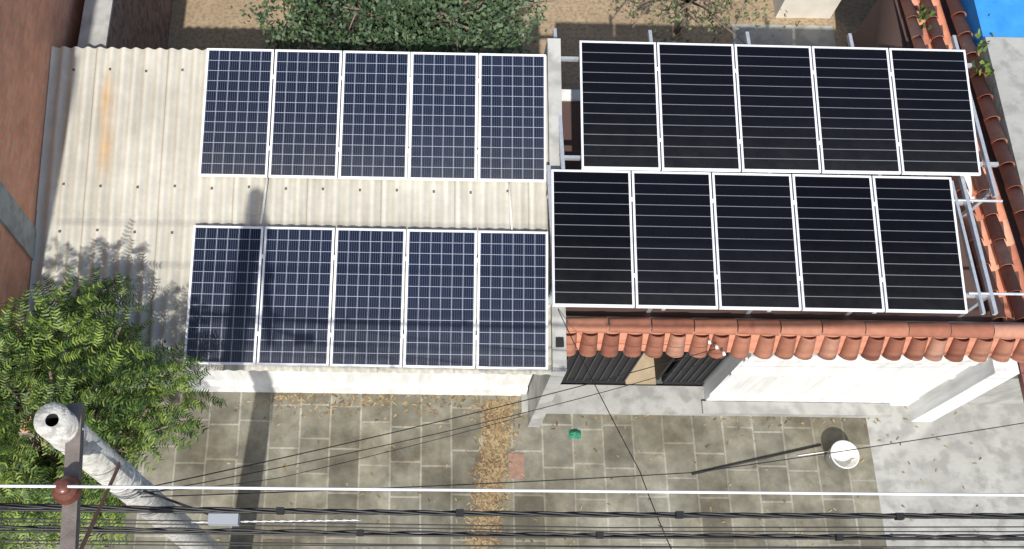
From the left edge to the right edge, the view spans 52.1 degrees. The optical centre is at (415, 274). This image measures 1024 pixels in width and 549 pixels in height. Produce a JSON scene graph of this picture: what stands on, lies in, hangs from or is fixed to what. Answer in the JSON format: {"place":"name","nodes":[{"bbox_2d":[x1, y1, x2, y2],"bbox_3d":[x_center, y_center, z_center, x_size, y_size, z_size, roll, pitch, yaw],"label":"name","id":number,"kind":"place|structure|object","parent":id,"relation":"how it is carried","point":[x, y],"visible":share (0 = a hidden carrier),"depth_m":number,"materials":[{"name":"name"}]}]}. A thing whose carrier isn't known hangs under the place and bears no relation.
{"place":"outdoors","nodes":[
{"label":"outdoors","id":0,"kind":"place"},
{"bbox_2d":[80,369,531,395],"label":"building walls","id":1,"kind":"structure","parent":0,"point":[366,382],"depth_m":17.00,"materials":[{"name":"white paint"}]},
{"bbox_2d":[26,210,551,374],"bbox_3d":[-1.762,0.207,14.664,7.330,0.471,2.280,1,67,-1],"label":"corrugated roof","id":2,"kind":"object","parent":1,"relation":"on","point":[151,257],"visible":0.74,"depth_m":14.74,"materials":[{"name":"beige metal"}]},
{"bbox_2d":[183,225,263,364],"bbox_3d":[-2.679,0.278,14.527,1.016,0.399,1.946,1,67,-1],"label":"solar panel","id":3,"kind":"object","parent":2,"relation":"on","point":[223,299],"visible":0.87,"depth_m":14.51,"materials":[{"name":"blue glass"}]},
{"bbox_2d":[58,68,507,342],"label":"roof screws","id":4,"kind":"object","parent":2,"relation":"on","point":[211,188],"visible":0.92,"depth_m":14.92,"materials":[{"name":"brown"}]},
{"bbox_2d":[36,46,548,218],"bbox_3d":[-1.733,-2.083,15.154,7.330,0.508,2.480,1,67,-1],"label":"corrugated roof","id":5,"kind":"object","parent":2,"relation":"on","point":[123,128],"visible":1,"depth_m":15.01,"materials":[{"name":"beige metal"}]},
{"bbox_2d":[198,48,273,177],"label":"solar panel","id":6,"kind":"object","parent":5,"relation":"on","point":[235,130],"visible":1,"depth_m":15.09,"materials":[{"name":"blue glass"}]},
{"bbox_2d":[338,51,409,179],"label":"solar panel","id":7,"kind":"object","parent":5,"relation":"on","point":[374,118],"visible":1,"depth_m":15.11,"materials":[{"name":"blue glass"}]},
{"bbox_2d":[259,177,512,229],"bbox_3d":[-0.419,-1.018,14.889,3.612,0.164,0.712,1,67,-1],"label":"roof conduit","id":8,"kind":"object","parent":5,"relation":"on","point":[264,199],"visible":1,"depth_m":14.88,"materials":[{"name":"white plastic"}]},
{"bbox_2d":[408,52,477,180],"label":"solar panel","id":9,"kind":"object","parent":5,"relation":"on","point":[443,118],"visible":1,"depth_m":15.12,"materials":[{"name":"blue glass"}]},
{"bbox_2d":[478,53,545,182],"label":"solar panel","id":10,"kind":"object","parent":5,"relation":"on","point":[512,123],"visible":1,"depth_m":15.13,"materials":[{"name":"blue glass"}]},
{"bbox_2d":[257,227,334,365],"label":"solar panel","id":11,"kind":"object","parent":2,"relation":"on","point":[295,302],"visible":1,"depth_m":14.52,"materials":[{"name":"blue glass"}]},
{"bbox_2d":[256,67,900,339],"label":"panel clamps","id":12,"kind":"object","parent":11,"relation":"on","point":[632,199],"visible":1,"depth_m":14.65,"materials":[{"name":"silver metal"}]},
{"bbox_2d":[268,49,341,178],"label":"solar panel","id":13,"kind":"object","parent":12,"relation":"attached to","point":[304,140],"visible":1,"depth_m":15.10,"materials":[{"name":"blue glass"}]},
{"bbox_2d":[330,228,405,367],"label":"solar panel","id":14,"kind":"object","parent":2,"relation":"on","point":[368,301],"visible":1,"depth_m":14.52,"materials":[{"name":"blue glass"}]},
{"bbox_2d":[403,229,476,368],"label":"solar panel","id":15,"kind":"object","parent":2,"relation":"on","point":[440,313],"visible":1,"depth_m":14.53,"materials":[{"name":"blue glass"}]},
{"bbox_2d":[476,230,547,369],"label":"solar panel","id":16,"kind":"object","parent":2,"relation":"on","point":[512,306],"visible":1,"depth_m":14.54,"materials":[{"name":"blue glass"}]},
{"bbox_2d":[0,389,1023,548],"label":"sidewalk pavement","id":17,"kind":"structure","parent":0,"point":[674,443],"depth_m":16.94,"materials":[{"name":"stone"}]},
{"bbox_2d":[0,265,226,548],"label":"trees","id":18,"kind":"object","parent":17,"relation":"on","point":[29,365],"visible":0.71,"depth_m":12.63,"materials":[{"name":"green plant"}]},
{"bbox_2d":[33,402,223,548],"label":"concrete utility pole","id":19,"kind":"object","parent":17,"relation":"on","point":[55,424],"visible":0.81,"depth_m":8.81,"materials":[{"name":"grey concrete"}]},
{"bbox_2d":[60,402,120,548],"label":"pole crossarm","id":20,"kind":"object","parent":19,"relation":"attached to","point":[70,514],"visible":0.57,"depth_m":7.75,"materials":[{"name":"brown wood"}]},
{"bbox_2d":[52,475,81,504],"bbox_3d":[-2.544,1.581,7.607,0.220,0.338,0.220,1,67,-1],"label":"insulator","id":21,"kind":"object","parent":20,"relation":"on","point":[63,493],"visible":0.96,"depth_m":7.50,"materials":[{"name":"ceramic"}]},
{"bbox_2d":[0,484,1023,496],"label":"wire mv conductors","id":22,"kind":"object","parent":21,"relation":"attached to","point":[515,490],"visible":1,"depth_m":7.49,"materials":[{"name":"white"}]},
{"bbox_2d":[0,503,1023,548],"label":"telecom cables","id":23,"kind":"object","parent":19,"relation":"attached to","point":[144,509],"visible":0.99,"depth_m":10.11,"materials":[{"name":"black rubber"}]},
{"bbox_2d":[191,519,361,522],"bbox_3d":[-1.319,2.337,9.852,1.617,0.021,0.021,0,67,-1],"label":"preformed wire grip","id":24,"kind":"object","parent":23,"relation":"attached to","point":[245,521],"visible":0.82,"depth_m":9.85,"materials":[{"name":"silver metal"}]},
{"bbox_2d":[143,490,904,540],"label":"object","id":25,"kind":"object","parent":23,"relation":"attached to","point":[223,519],"visible":0.93,"depth_m":9.70,"materials":[{"name":"grey plastic"}]},
{"bbox_2d":[133,309,1022,548],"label":"service drop wires","id":26,"kind":"object","parent":19,"relation":"attached to","point":[641,475],"visible":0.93,"depth_m":11.78,"materials":[{"name":"black rubber"}]},
{"bbox_2d":[508,453,524,478],"bbox_3d":[1.637,3.121,16.948,0.260,0.008,0.420,1,67,-1],"label":"tile","id":27,"kind":"object","parent":17,"relation":"in","point":[517,461],"visible":1,"depth_m":16.95,"materials":[{"name":"pink tile"}]},
{"bbox_2d":[568,429,580,438],"bbox_3d":[2.623,2.618,17.130,0.215,0.085,0.163,1,67,-1],"label":"green litter bag","id":28,"kind":"object","parent":17,"relation":"on","point":[576,434],"visible":1,"depth_m":17.13,"materials":[{"name":"green plastic"}]},
{"bbox_2d":[217,392,985,548],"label":"leaf litter","id":29,"kind":"object","parent":17,"relation":"on","point":[501,466],"depth_m":17.05,"materials":[{"name":"brown plant"}]},
{"bbox_2d":[692,444,827,474],"bbox_3d":[5.639,3.019,17.035,2.352,0.036,0.153,-9,67,-4],"label":"stick","id":30,"kind":"object","parent":17,"relation":"on","point":[773,455],"visible":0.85,"depth_m":17.04,"materials":[{"name":"black metal"}]},
{"bbox_2d":[825,440,859,470],"bbox_3d":[6.895,2.965,16.893,0.478,0.380,0.464,1,67,-1],"label":"plastic bucket","id":31,"kind":"object","parent":17,"relation":"on","point":[837,461],"visible":0.98,"depth_m":16.84,"materials":[{"name":"plastic"}]},
{"bbox_2d":[167,0,876,91],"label":"backyard ground","id":32,"kind":"structure","parent":0,"point":[201,24],"depth_m":20.37,"materials":[{"name":"beige soil"}]},
{"bbox_2d":[0,0,84,432],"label":"tall brick building","id":33,"kind":"structure","parent":32,"relation":"on","point":[32,32],"depth_m":14.30,"materials":[{"name":"brown brick"}]},
{"bbox_2d":[77,0,172,49],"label":"boundary wall","id":34,"kind":"structure","parent":32,"relation":"on","point":[128,24],"depth_m":17.10,"materials":[{"name":"paint"}]},
{"bbox_2d":[230,0,556,54],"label":"hedge","id":35,"kind":"object","parent":32,"relation":"on","point":[414,28],"visible":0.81,"depth_m":16.79,"materials":[{"name":"green plant"}]},
{"bbox_2d":[527,38,566,426],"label":"wall","id":36,"kind":"structure","parent":32,"relation":"on","point":[541,385],"depth_m":15.23,"materials":[{"name":"white paint"}]},
{"bbox_2d":[608,0,800,45],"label":"sparse tree limbs","id":37,"kind":"object","parent":32,"relation":"on","point":[683,17],"visible":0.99,"depth_m":18.09,"materials":[{"name":"green plant"}]},
{"bbox_2d":[521,353,891,417],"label":"floor steps","id":38,"kind":"structure","parent":32,"relation":"on","point":[653,396],"depth_m":17.28,"materials":[{"name":"concrete"}]},
{"bbox_2d":[562,89,1019,421],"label":"building walls","id":39,"kind":"structure","parent":32,"relation":"on","point":[924,389],"depth_m":16.22,"materials":[{"name":"white paint"}]},
{"bbox_2d":[561,350,728,384],"bbox_3d":[3.461,0.946,16.475,2.730,2.430,0.900,1,67,-1],"label":"iron gate grille","id":40,"kind":"object","parent":39,"relation":"attached to","point":[599,366],"visible":0.47,"depth_m":16.83,"materials":[{"name":"black metal"}]},
{"bbox_2d":[547,28,1023,316],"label":"panel mounting frame","id":41,"kind":"object","parent":39,"relation":"on","point":[989,293],"visible":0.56,"depth_m":14.75,"materials":[{"name":"silver metal"}]},
{"bbox_2d":[551,169,634,307],"bbox_3d":[2.434,-0.522,14.340,1.206,0.132,2.117,1,67,-1],"label":"solar panel","id":42,"kind":"object","parent":41,"relation":"on","point":[592,241],"visible":1,"depth_m":14.30,"materials":[{"name":"black glass"}]},
{"bbox_2d":[579,41,660,170],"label":"solar panel","id":43,"kind":"object","parent":41,"relation":"on","point":[619,114],"visible":1,"depth_m":15.22,"materials":[{"name":"black glass"}]},
{"bbox_2d":[631,171,717,308],"bbox_3d":[3.564,-0.502,14.348,1.234,0.132,2.114,1,67,-1],"label":"solar panel","id":44,"kind":"object","parent":41,"relation":"on","point":[674,249],"visible":1,"depth_m":14.31,"materials":[{"name":"black glass"}]},
{"bbox_2d":[657,42,740,171],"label":"solar panel","id":45,"kind":"object","parent":41,"relation":"on","point":[698,118],"visible":1,"depth_m":15.23,"materials":[{"name":"black glass"}]},
{"bbox_2d":[711,173,801,310],"bbox_3d":[4.694,-0.480,14.356,1.122,0.132,2.181,4,67,1],"label":"solar panel","id":46,"kind":"object","parent":41,"relation":"on","point":[756,247],"visible":1,"depth_m":14.32,"materials":[{"name":"black glass"}]},
{"bbox_2d":[734,44,820,172],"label":"solar panel","id":47,"kind":"object","parent":41,"relation":"on","point":[777,121],"visible":1,"depth_m":15.24,"materials":[{"name":"black glass"}]},
{"bbox_2d":[791,174,884,311],"bbox_3d":[5.824,-0.459,14.364,1.121,0.132,2.195,5,67,1],"label":"solar panel","id":48,"kind":"object","parent":41,"relation":"on","point":[837,249],"visible":1,"depth_m":14.33,"materials":[{"name":"black glass"}]},
{"bbox_2d":[811,46,900,174],"bbox_3d":[6.463,-2.435,15.283,1.150,0.137,2.313,5,67,1],"label":"solar panel","id":49,"kind":"object","parent":41,"relation":"on","point":[856,122],"visible":1,"depth_m":15.25,"materials":[{"name":"black glass"}]},
{"bbox_2d":[871,176,967,313],"bbox_3d":[6.953,-0.439,14.373,1.120,0.132,2.210,6,67,2],"label":"solar panel","id":50,"kind":"object","parent":41,"relation":"on","point":[919,249],"visible":1,"depth_m":14.34,"materials":[{"name":"glass"},{"name":"silicon solar cells"},{"name":"aluminium"}]},
{"bbox_2d":[888,48,980,175],"bbox_3d":[7.620,-2.412,15.291,1.148,0.136,2.322,6,67,2],"label":"solar panel","id":51,"kind":"object","parent":41,"relation":"on","point":[935,122],"visible":1,"depth_m":15.26,"materials":[{"name":"glass"},{"name":"silicon solar cells"},{"name":"aluminium"}]},
{"bbox_2d":[562,0,1023,321],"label":"tile roof","id":52,"kind":"structure","parent":39,"relation":"on","point":[888,24],"depth_m":15.78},
{"bbox_2d":[707,339,725,355],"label":"insulators","id":53,"kind":"object","parent":52,"relation":"attached to","point":[716,346],"visible":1,"depth_m":14.62,"materials":[{"name":"white ceramic"}]},
{"bbox_2d":[566,330,1023,362],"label":"roof tiles","id":54,"kind":"object","parent":52,"relation":"attached to","point":[742,346],"visible":0.77,"depth_m":14.76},
{"bbox_2d":[566,316,1023,338],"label":"ridge tile","id":55,"kind":"structure","parent":52,"relation":"attached to","point":[777,327],"depth_m":14.58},
{"bbox_2d":[918,4,994,76],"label":"roof plants","id":56,"kind":"object","parent":52,"relation":"on","point":[988,71],"visible":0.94,"depth_m":16.78,"materials":[{"name":"green plant"}]},
{"bbox_2d":[731,0,840,79],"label":"cream building","id":57,"kind":"structure","parent":0,"point":[803,35],"depth_m":20.32,"materials":[{"name":"beige concrete"}]},
{"bbox_2d":[960,0,1023,405],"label":"flat roof","id":58,"kind":"structure","parent":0,"point":[1003,21],"depth_m":16.71,"materials":[{"name":"concrete"}]}
]}

